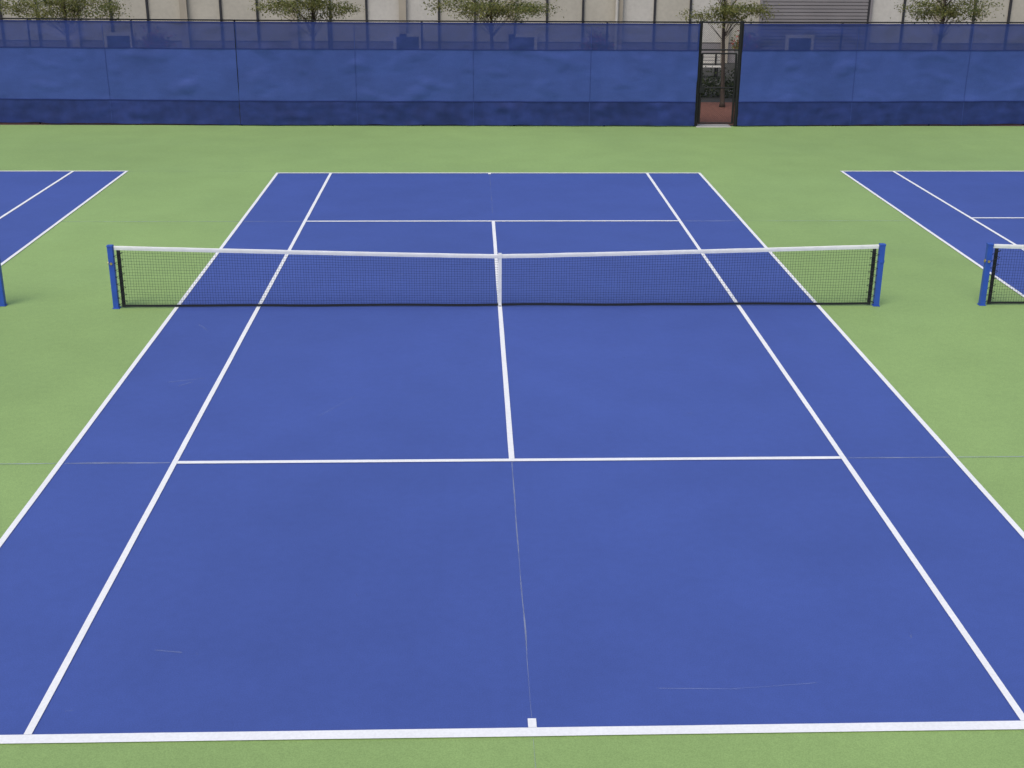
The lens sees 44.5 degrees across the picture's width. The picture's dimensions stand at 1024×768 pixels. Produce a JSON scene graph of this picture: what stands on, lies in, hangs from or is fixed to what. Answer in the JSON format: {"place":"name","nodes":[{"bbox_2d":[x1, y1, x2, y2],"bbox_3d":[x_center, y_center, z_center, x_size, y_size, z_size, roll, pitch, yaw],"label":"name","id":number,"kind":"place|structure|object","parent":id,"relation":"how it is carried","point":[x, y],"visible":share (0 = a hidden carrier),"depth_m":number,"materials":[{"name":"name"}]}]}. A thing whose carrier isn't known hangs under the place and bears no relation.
{"place":"outdoors","nodes":[
{"label":"outdoors","id":0,"kind":"place"},
{"bbox_2d":[0,63,945,125],"bbox_3d":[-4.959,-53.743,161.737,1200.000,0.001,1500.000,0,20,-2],"label":"ground","id":1,"kind":"structure","parent":0,"point":[710,98],"depth_m":40.33,"materials":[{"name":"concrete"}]},
{"bbox_2d":[0,0,1023,62],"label":"facade panels","id":2,"kind":"object","parent":1,"relation":"on","point":[668,10],"visible":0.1,"depth_m":56.32,"materials":[{"name":"beige concrete"}]},
{"bbox_2d":[615,0,618,20],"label":"downspout","id":3,"kind":"object","parent":2,"relation":"attached to","point":[616,10],"depth_m":56.11,"materials":[{"name":"white metal"}]},
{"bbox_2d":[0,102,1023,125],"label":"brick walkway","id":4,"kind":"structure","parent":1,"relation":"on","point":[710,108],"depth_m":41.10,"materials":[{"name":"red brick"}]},
{"bbox_2d":[0,0,129,20],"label":"honey locust tree","id":5,"kind":"object","parent":4,"relation":"on","point":[65,8],"visible":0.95,"depth_m":42.06,"materials":[{"name":"green plant"}]},
{"bbox_2d":[0,18,240,124],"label":"chain link fence","id":6,"kind":"object","parent":4,"relation":"on","point":[66,70],"visible":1,"depth_m":38.88,"materials":[{"name":"blue fabric"}]},
{"bbox_2d":[247,0,365,21],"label":"honey locust tree","id":7,"kind":"object","parent":4,"relation":"on","point":[306,5],"visible":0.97,"depth_m":42.49,"materials":[{"name":"green plant"}]},
{"bbox_2d":[423,0,564,22],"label":"honey locust tree","id":8,"kind":"object","parent":4,"relation":"on","point":[495,9],"visible":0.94,"depth_m":42.76,"materials":[{"name":"green plant"}]},
{"bbox_2d":[676,0,779,106],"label":"honey locust tree","id":9,"kind":"object","parent":4,"relation":"on","point":[731,10],"visible":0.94,"depth_m":42.74,"materials":[{"name":"green plant"}]},
{"bbox_2d":[737,22,1023,125],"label":"chain link fence","id":10,"kind":"object","parent":4,"relation":"on","point":[833,74],"visible":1,"depth_m":39.59,"materials":[{"name":"blue fabric"}]},
{"bbox_2d":[890,0,1003,23],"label":"honey locust tree","id":11,"kind":"object","parent":4,"relation":"on","point":[946,10],"visible":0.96,"depth_m":43.27,"materials":[{"name":"green plant"}]},
{"bbox_2d":[703,54,720,77],"bbox_3d":[7.761,-13.161,51.876,1.800,0.940,0.580,0,20,-2],"label":"park bench","id":12,"kind":"object","parent":1,"relation":"on","point":[715,66],"visible":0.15,"depth_m":52.01,"materials":[{"name":"white metal"}]},
{"bbox_2d":[701,66,736,97],"bbox_3d":[6.964,-11.223,46.267,10.146,1.347,1.678,0,20,-2],"label":"hedge","id":13,"kind":"object","parent":1,"relation":"on","point":[728,81],"visible":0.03,"depth_m":46.22,"materials":[{"name":"green plant"}]},
{"bbox_2d":[759,0,872,23],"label":"metal siding","id":14,"kind":"object","parent":1,"relation":"on","point":[823,10],"visible":0.29,"depth_m":56.67,"materials":[{"name":"grey metal"}]},
{"bbox_2d":[0,125,1023,767],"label":"court surround","id":15,"kind":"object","parent":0,"point":[936,345],"visible":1,"depth_m":22.79,"materials":[{"name":"green paint"}]},
{"bbox_2d":[0,259,7,305],"bbox_3d":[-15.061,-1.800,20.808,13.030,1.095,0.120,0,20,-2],"label":"net post","id":16,"kind":"object","parent":15,"relation":"on","point":[2,298],"visible":1,"depth_m":21.09,"materials":[{"name":"blue metal"}]},
{"bbox_2d":[0,171,126,265],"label":"tennis court","id":17,"kind":"object","parent":15,"relation":"on","point":[34,205],"visible":1,"depth_m":29.10,"materials":[{"name":"blue paint"}]},
{"bbox_2d":[234,19,700,126],"bbox_3d":[-1.357,-9.656,39.063,14.388,3.220,0.193,0,20,-1],"label":"chain link fence","id":18,"kind":"object","parent":15,"relation":"on","point":[396,72],"visible":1,"depth_m":39.01,"materials":[{"name":"blue fabric"}]},
{"bbox_2d":[106,243,885,308],"bbox_3d":[-0.203,-1.819,21.122,13.030,1.095,0.120,0,20,-2],"label":"tennis net","id":19,"kind":"object","parent":15,"relation":"on","point":[881,247],"visible":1,"depth_m":21.11,"materials":[{"name":"black fabric"}]},
{"bbox_2d":[0,173,1023,743],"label":"tennis court","id":20,"kind":"object","parent":15,"relation":"on","point":[256,523],"visible":0.94,"depth_m":13.99,"materials":[{"name":"blue paint"}]},
{"bbox_2d":[696,124,730,127],"bbox_3d":[6.392,-8.230,39.948,1.110,0.020,0.580,0,20,-2],"label":"gate threshold","id":21,"kind":"object","parent":15,"relation":"on","point":[713,126],"visible":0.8,"depth_m":39.79,"materials":[{"name":"concrete"}]},
{"bbox_2d":[695,21,743,126],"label":"fence gate","id":22,"kind":"structure","parent":21,"relation":"on","point":[701,88],"depth_m":39.33,"materials":[{"name":"black metal"}]},
{"bbox_2d":[841,171,1023,296],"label":"tennis court","id":23,"kind":"object","parent":15,"relation":"on","point":[969,215],"visible":0.98,"depth_m":29.05,"materials":[{"name":"blue paint"}]},
{"bbox_2d":[977,243,1023,305],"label":"tennis net","id":24,"kind":"object","parent":15,"relation":"on","point":[989,253],"visible":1,"depth_m":21.39,"materials":[{"name":"black"}]},
{"bbox_2d":[731,30,738,61],"bbox_3d":[10.265,-14.569,54.271,1.704,1.939,1.832,0,20,-2],"label":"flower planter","id":25,"kind":"object","parent":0,"point":[737,43],"visible":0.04,"depth_m":54.24,"materials":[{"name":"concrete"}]}
]}

